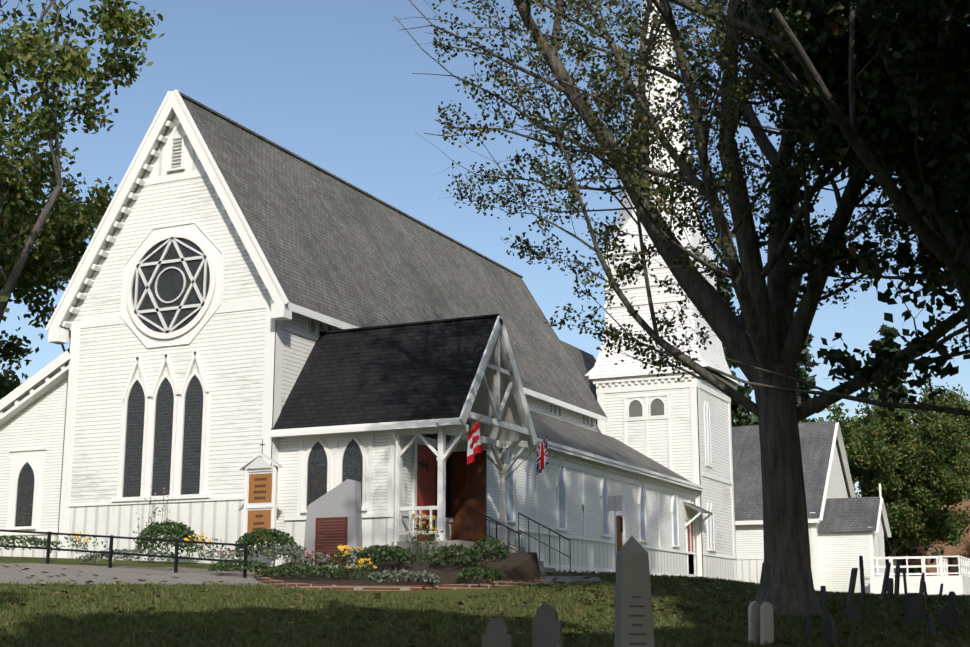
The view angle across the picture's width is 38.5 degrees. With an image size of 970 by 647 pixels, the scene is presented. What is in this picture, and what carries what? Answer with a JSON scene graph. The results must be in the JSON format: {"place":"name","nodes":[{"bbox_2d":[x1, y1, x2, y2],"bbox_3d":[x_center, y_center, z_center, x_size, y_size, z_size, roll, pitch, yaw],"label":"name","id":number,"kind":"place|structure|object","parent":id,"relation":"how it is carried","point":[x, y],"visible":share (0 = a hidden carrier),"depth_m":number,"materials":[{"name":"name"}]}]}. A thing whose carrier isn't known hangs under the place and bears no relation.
{"place":"outdoors","nodes":[
{"label":"outdoors","id":0,"kind":"place"},
{"bbox_2d":[0,173,69,399],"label":"tree","id":1,"kind":"object","parent":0,"point":[8,385],"depth_m":63.59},
{"bbox_2d":[0,0,95,150],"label":"tree","id":2,"kind":"object","parent":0,"point":[36,44],"depth_m":53.65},
{"bbox_2d":[0,0,164,322],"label":"tree","id":3,"kind":"object","parent":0,"point":[74,220],"depth_m":51.18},
{"bbox_2d":[0,563,600,584],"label":"gravel path","id":4,"kind":"structure","parent":0,"point":[123,574],"depth_m":31.69,"materials":[{"name":"grey gravel"}]},
{"bbox_2d":[196,548,252,563],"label":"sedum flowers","id":5,"kind":"object","parent":4,"relation":"on","point":[223,556],"visible":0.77,"depth_m":33.16,"materials":[{"name":"grey plant"}]},
{"bbox_2d":[208,558,269,571],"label":"bed plants","id":6,"kind":"object","parent":4,"relation":"on","point":[227,565],"visible":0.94,"depth_m":31.82,"materials":[{"name":"green plant"}]},
{"bbox_2d":[0,556,969,646],"bbox_3d":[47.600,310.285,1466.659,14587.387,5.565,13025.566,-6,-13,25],"label":"terrain","id":7,"kind":"structure","parent":0,"point":[458,594],"depth_m":25.06,"materials":[{"name":"green plant"}]},
{"bbox_2d":[0,535,62,550],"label":"border plants","id":8,"kind":"object","parent":7,"relation":"on","point":[37,542],"visible":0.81,"depth_m":35.73,"materials":[{"name":"green plant"}]},
{"bbox_2d":[50,532,108,553],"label":"susan flowers","id":9,"kind":"object","parent":7,"relation":"on","point":[79,539],"visible":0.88,"depth_m":35.37,"materials":[{"name":"yellow plant"}]},
{"bbox_2d":[0,530,247,577],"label":"iron fence","id":10,"kind":"object","parent":7,"relation":"on","point":[111,552],"visible":0.85,"depth_m":33.28,"materials":[{"name":"black metal"}]},
{"bbox_2d":[76,548,181,562],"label":"border plants","id":11,"kind":"object","parent":7,"relation":"on","point":[90,557],"visible":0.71,"depth_m":33.61,"materials":[{"name":"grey plant"}]},
{"bbox_2d":[133,486,172,550],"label":"tall plant stalks","id":12,"kind":"object","parent":7,"relation":"on","point":[153,513],"visible":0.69,"depth_m":36.86,"materials":[{"name":"green plant"}]},
{"bbox_2d":[135,520,199,552],"bbox_3d":[-8.121,5.430,35.515,1.643,0.832,1.638,-6,-13,25],"label":"bush","id":13,"kind":"object","parent":7,"relation":"on","point":[166,529],"visible":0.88,"depth_m":35.12,"materials":[{"name":"green plant"}]},
{"bbox_2d":[178,532,230,557],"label":"susan flowers","id":14,"kind":"object","parent":7,"relation":"on","point":[202,539],"visible":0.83,"depth_m":34.29,"materials":[{"name":"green plant"}]},
{"bbox_2d":[239,439,283,567],"bbox_3d":[-5.634,4.555,34.840,1.200,3.350,0.241,-6,-13,25],"label":"sign","id":15,"kind":"object","parent":7,"relation":"on","point":[260,497],"visible":0.79,"depth_m":34.85,"materials":[{"name":"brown wood"}]},
{"bbox_2d":[234,528,297,557],"bbox_3d":[-5.282,5.306,33.626,1.645,0.712,1.548,-6,-13,25],"label":"shrub","id":16,"kind":"object","parent":7,"relation":"on","point":[282,538],"visible":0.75,"depth_m":33.31,"materials":[{"name":"green plant"}]},
{"bbox_2d":[45,89,607,565],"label":"church","id":17,"kind":"structure","parent":7,"relation":"on","point":[227,271],"depth_m":39.05,"materials":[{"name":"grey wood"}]},
{"bbox_2d":[0,351,712,577],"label":"church aisles","id":18,"kind":"object","parent":17,"relation":"attached to","point":[565,493],"visible":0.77,"depth_m":42.94,"materials":[{"name":"white wood"}]},
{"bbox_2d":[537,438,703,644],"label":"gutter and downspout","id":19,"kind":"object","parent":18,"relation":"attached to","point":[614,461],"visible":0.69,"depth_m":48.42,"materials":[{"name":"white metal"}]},
{"bbox_2d":[270,314,570,574],"bbox_3d":[-1.054,3.680,37.914,6.812,7.170,7.197,-6,-13,25],"label":"church porch","id":20,"kind":"object","parent":17,"relation":"attached to","point":[354,391],"visible":0.81,"depth_m":36.21,"materials":[{"name":"white wood"}]},
{"bbox_2d":[445,416,481,463],"bbox_3d":[-0.530,2.913,34.367,1.074,1.175,0.154,-7,-14,30],"label":"flag","id":21,"kind":"object","parent":20,"relation":"attached to","point":[474,443],"visible":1,"depth_m":34.21,"materials":[{"name":"red fabric"}]},
{"bbox_2d":[505,435,548,479],"bbox_3d":[1.154,3.658,38.079,1.341,1.301,0.152,5,-13,-21],"label":"flag","id":22,"kind":"object","parent":17,"relation":"attached to","point":[542,456],"visible":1,"depth_m":38.23,"materials":[{"name":"multicoloured fabric"}]},
{"bbox_2d":[255,552,544,590],"bbox_3d":[-2.753,5.849,31.941,6.698,1.240,5.410,-6,-13,25],"label":"flower bed","id":23,"kind":"object","parent":7,"relation":"on","point":[518,568],"visible":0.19,"depth_m":31.27,"materials":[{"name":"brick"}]},
{"bbox_2d":[264,543,311,560],"bbox_3d":[-4.602,5.345,32.474,1.223,0.447,1.012,-6,-13,25],"label":"shrub","id":24,"kind":"object","parent":23,"relation":"on","point":[285,549],"visible":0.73,"depth_m":32.26,"materials":[{"name":"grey plant"}]},
{"bbox_2d":[253,564,350,577],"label":"bed plants","id":25,"kind":"object","parent":23,"relation":"on","point":[289,569],"visible":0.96,"depth_m":30.54,"materials":[{"name":"green plant"}]},
{"bbox_2d":[282,550,334,567],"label":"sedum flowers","id":26,"kind":"object","parent":23,"relation":"on","point":[307,557],"visible":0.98,"depth_m":31.67,"materials":[{"name":"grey plant"}]},
{"bbox_2d":[302,479,362,568],"bbox_3d":[-3.580,4.876,32.635,1.540,2.380,0.310,-6,-13,25],"label":"granite monument","id":27,"kind":"object","parent":23,"relation":"on","point":[334,519],"visible":0.77,"depth_m":32.51,"materials":[{"name":"grey stone"}]},
{"bbox_2d":[327,545,367,571],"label":"susan flowers","id":28,"kind":"object","parent":23,"relation":"on","point":[344,553],"visible":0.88,"depth_m":31.41,"materials":[{"name":"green plant"}]},
{"bbox_2d":[291,546,405,561],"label":"bed plants","id":29,"kind":"object","parent":23,"relation":"on","point":[351,551],"visible":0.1,"depth_m":32.24,"materials":[{"name":"green plant"}]},
{"bbox_2d":[344,558,380,579],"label":"susan flowers","id":30,"kind":"object","parent":23,"relation":"on","point":[360,566],"visible":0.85,"depth_m":30.41,"materials":[{"name":"green plant"}]},
{"bbox_2d":[354,545,413,564],"bbox_3d":[-2.305,5.274,31.712,1.402,0.466,1.240,-6,-13,25],"label":"shrub","id":31,"kind":"object","parent":23,"relation":"on","point":[396,552],"visible":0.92,"depth_m":31.47,"materials":[{"name":"green plant"}]},
{"bbox_2d":[364,568,441,582],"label":"bed plants","id":32,"kind":"object","parent":23,"relation":"on","point":[416,574],"visible":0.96,"depth_m":30.07,"materials":[{"name":"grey plant"}]},
{"bbox_2d":[406,513,446,564],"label":"susan flowers","id":33,"kind":"object","parent":23,"relation":"on","point":[425,540],"visible":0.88,"depth_m":32.76,"materials":[{"name":"green plant"}]},
{"bbox_2d":[429,544,479,565],"bbox_3d":[-0.704,5.314,31.862,1.220,0.536,1.221,-6,-13,25],"label":"shrub","id":34,"kind":"object","parent":23,"relation":"on","point":[470,557],"visible":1,"depth_m":31.64,"materials":[{"name":"green plant"}]},
{"bbox_2d":[456,566,504,580],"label":"bed plants","id":35,"kind":"object","parent":23,"relation":"on","point":[468,572],"visible":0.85,"depth_m":30.75,"materials":[{"name":"green plant"}]},
{"bbox_2d":[470,536,509,561],"bbox_3d":[0.093,5.341,32.824,1.006,0.659,1.035,-6,-13,25],"label":"bush","id":36,"kind":"object","parent":23,"relation":"on","point":[494,548],"visible":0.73,"depth_m":32.60,"materials":[{"name":"green plant"}]},
{"bbox_2d":[0,569,969,646],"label":"lawn grass blades","id":37,"kind":"object","parent":7,"relation":"on","point":[234,621],"depth_m":23.75,"materials":[{"name":"green plant"}]},
{"bbox_2d":[482,619,511,646],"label":"gravestone","id":38,"kind":"object","parent":37,"relation":"on","point":[496,635],"visible":1,"depth_m":18.91,"materials":[{"name":"grey stone"}]},
{"bbox_2d":[803,576,812,642],"bbox_3d":[4.931,4.474,21.194,0.101,1.218,0.500,-2,-12,10],"label":"grave slate row","id":39,"kind":"object","parent":37,"relation":"on","point":[807,611],"visible":1,"depth_m":21.00,"materials":[{"name":"stone"}]},
{"bbox_2d":[820,586,827,629],"bbox_3d":[5.558,4.772,22.696,0.085,0.957,0.434,-2,-12,10],"label":"grave slate row","id":40,"kind":"object","parent":37,"relation":"on","point":[824,603],"visible":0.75,"depth_m":22.57,"materials":[{"name":"stone"}]},
{"bbox_2d":[825,617,835,644],"bbox_3d":[5.134,4.691,20.629,0.082,0.665,0.300,1,-12,-6],"label":"gravestone","id":41,"kind":"object","parent":37,"relation":"on","point":[830,629],"visible":0.93,"depth_m":20.59,"materials":[{"name":"stone"}]},
{"bbox_2d":[844,568,857,619],"bbox_3d":[6.435,4.882,24.493,0.283,1.120,0.470,-2,-12,8],"label":"grave slate row","id":42,"kind":"object","parent":37,"relation":"on","point":[851,591],"visible":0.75,"depth_m":24.34,"materials":[{"name":"stone"}]},
{"bbox_2d":[850,605,861,623],"bbox_3d":[6.311,5.074,23.645,0.114,0.558,0.300,3,-12,-13],"label":"gravestone","id":43,"kind":"object","parent":37,"relation":"on","point":[856,613],"visible":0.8,"depth_m":23.62,"materials":[{"name":"stone"}]},
{"bbox_2d":[887,578,893,600],"bbox_3d":[8.069,5.423,27.679,0.122,0.696,0.300,-1,-12,3],"label":"gravestone","id":44,"kind":"object","parent":37,"relation":"on","point":[890,585],"visible":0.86,"depth_m":27.61,"materials":[{"name":"stone"}]},
{"bbox_2d":[894,559,899,594],"bbox_3d":[9.400,5.943,31.692,0.170,1.113,0.464,-2,-12,10],"label":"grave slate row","id":45,"kind":"object","parent":37,"relation":"on","point":[897,579],"visible":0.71,"depth_m":31.57,"materials":[{"name":"stone"}]},
{"bbox_2d":[902,570,906,593],"bbox_3d":[10.345,6.591,34.152,0.090,1.054,0.416,-3,-12,14],"label":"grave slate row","id":46,"kind":"object","parent":37,"relation":"on","point":[904,581],"visible":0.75,"depth_m":34.03,"materials":[{"name":"stone"}]},
{"bbox_2d":[905,593,924,622],"bbox_3d":[7.342,4.980,23.716,0.340,0.749,0.115,4,-13,-18],"label":"gravestone","id":47,"kind":"object","parent":37,"relation":"on","point":[914,607],"visible":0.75,"depth_m":23.70,"materials":[{"name":"stone"}]},
{"bbox_2d":[919,573,924,593],"bbox_3d":[11.325,7.054,36.083,0.246,1.152,0.443,-2,-12,9],"label":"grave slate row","id":48,"kind":"object","parent":37,"relation":"on","point":[922,584],"visible":0.47,"depth_m":36.02,"materials":[{"name":"stone"}]},
{"bbox_2d":[928,615,935,637],"bbox_3d":[6.953,4.832,21.582,0.089,0.589,0.300,-2,-12,9],"label":"gravestone","id":49,"kind":"object","parent":37,"relation":"on","point":[931,627],"visible":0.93,"depth_m":21.50,"materials":[{"name":"stone"}]},
{"bbox_2d":[939,604,958,629],"bbox_3d":[7.581,4.918,22.686,0.300,0.649,0.109,2,-12,-8],"label":"gravestone","id":50,"kind":"object","parent":37,"relation":"on","point":[948,616],"visible":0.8,"depth_m":22.67,"materials":[{"name":"stone"}]},
{"bbox_2d":[948,591,957,609],"bbox_3d":[8.301,5.099,24.610,0.077,0.693,0.300,0,-12,2],"label":"gravestone","id":51,"kind":"object","parent":37,"relation":"on","point":[952,599],"visible":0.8,"depth_m":24.56,"materials":[{"name":"stone"}]},
{"bbox_2d":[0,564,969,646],"bbox_3d":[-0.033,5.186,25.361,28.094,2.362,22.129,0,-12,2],"label":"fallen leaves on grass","id":52,"kind":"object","parent":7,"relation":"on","point":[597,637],"visible":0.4,"depth_m":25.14,"materials":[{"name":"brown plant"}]},
{"bbox_2d":[532,604,562,646],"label":"gravestone","id":53,"kind":"object","parent":7,"relation":"on","point":[546,627],"visible":1,"depth_m":19.39,"materials":[{"name":"grey stone"}]},
{"bbox_2d":[608,496,622,571],"bbox_3d":[3.469,5.745,37.094,0.475,2.300,0.339,-6,-13,25],"label":"sign post by steps","id":54,"kind":"object","parent":7,"relation":"on","point":[614,503],"visible":0.81,"depth_m":37.23,"materials":[{"name":"white wood"}]},
{"bbox_2d":[614,536,654,646],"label":"grave obelisk","id":55,"kind":"object","parent":7,"relation":"on","point":[632,570],"visible":0.86,"depth_m":16.89,"materials":[{"name":"stone"}]},
{"bbox_2d":[392,0,969,615],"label":"tree","id":56,"kind":"object","parent":7,"relation":"on","point":[774,328],"depth_m":26.46,"materials":[{"name":"plant"}]},
{"bbox_2d":[748,601,760,643],"bbox_3d":[4.045,4.606,20.820,0.086,0.870,0.270,-11,-16,43],"label":"marble grave","id":57,"kind":"object","parent":7,"relation":"on","point":[754,621],"visible":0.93,"depth_m":20.79,"materials":[{"name":"stone"}]},
{"bbox_2d":[760,602,773,644],"bbox_3d":[4.204,4.594,20.712,0.086,0.870,0.270,-11,-16,43],"label":"marble grave","id":58,"kind":"object","parent":7,"relation":"on","point":[766,623],"visible":1,"depth_m":20.69,"materials":[{"name":"stone"}]},
{"bbox_2d":[793,312,827,422],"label":"conifer tree","id":59,"kind":"object","parent":7,"relation":"on","point":[807,365],"depth_m":94.03,"materials":[{"name":"green plant"}]},
{"bbox_2d":[732,421,969,594],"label":"parish hall","id":60,"kind":"structure","parent":7,"relation":"on","point":[847,527],"depth_m":74.44,"materials":[{"name":"white wood"}]},
{"bbox_2d":[859,556,865,605],"bbox_3d":[7.271,5.076,26.735,0.073,1.195,0.487,-3,-12,13],"label":"grave slate row","id":61,"kind":"object","parent":7,"relation":"on","point":[862,581],"visible":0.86,"depth_m":26.55,"materials":[{"name":"stone"}]},
{"bbox_2d":[881,562,890,596],"bbox_3d":[8.408,5.511,29.204,0.276,0.961,0.440,-2,-12,9],"label":"grave slate row","id":62,"kind":"object","parent":7,"relation":"on","point":[885,579],"visible":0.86,"depth_m":29.07,"materials":[{"name":"stone"}]},
{"bbox_2d":[829,376,969,575],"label":"tree","id":63,"kind":"object","parent":7,"relation":"on","point":[926,464],"depth_m":85.24,"materials":[{"name":"green plant"}]},
{"bbox_2d":[856,324,955,575],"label":"conifer tree","id":64,"kind":"object","parent":7,"relation":"on","point":[884,330],"depth_m":93.55,"materials":[{"name":"green plant"}]},
{"bbox_2d":[861,446,969,575],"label":"brick building","id":65,"kind":"structure","parent":7,"relation":"on","point":[962,550],"depth_m":94.95,"materials":[{"name":"red brick"}]},
{"bbox_2d":[939,584,942,593],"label":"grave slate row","id":66,"kind":"object","parent":7,"relation":"on","point":[941,589],"visible":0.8,"depth_m":39.92,"materials":[{"name":"stone"}]},
{"bbox_2d":[0,0,969,496],"label":"sky","id":67,"kind":"structure","parent":0,"point":[331,83],"materials":[{"name":"blue"}]},
{"bbox_2d":[560,340,601,433],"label":"church chancel","id":68,"kind":"structure","parent":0,"point":[584,361],"depth_m":65.37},
{"bbox_2d":[585,0,740,580],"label":"church tower","id":69,"kind":"structure","parent":0,"point":[683,427],"depth_m":60.50,"materials":[{"name":"white wood"}]},
{"bbox_2d":[716,267,756,426],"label":"conifer tree","id":70,"kind":"object","parent":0,"point":[745,389],"depth_m":93.22,"materials":[{"name":"green plant"}]},
{"bbox_2d":[734,409,810,425],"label":"tree","id":71,"kind":"object","parent":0,"point":[745,414],"depth_m":134.56,"materials":[{"name":"green plant"}]},
{"bbox_2d":[733,367,867,484],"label":"tree","id":72,"kind":"object","parent":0,"point":[856,418],"depth_m":111.12,"materials":[{"name":"green plant"}]},
{"bbox_2d":[645,0,969,422],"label":"maple tree","id":73,"kind":"object","parent":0,"point":[902,41],"depth_m":22.16,"materials":[{"name":"green plant"}]},
{"bbox_2d":[913,393,969,439],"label":"tree","id":74,"kind":"object","parent":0,"point":[917,412],"depth_m":115.26,"materials":[{"name":"green plant"}]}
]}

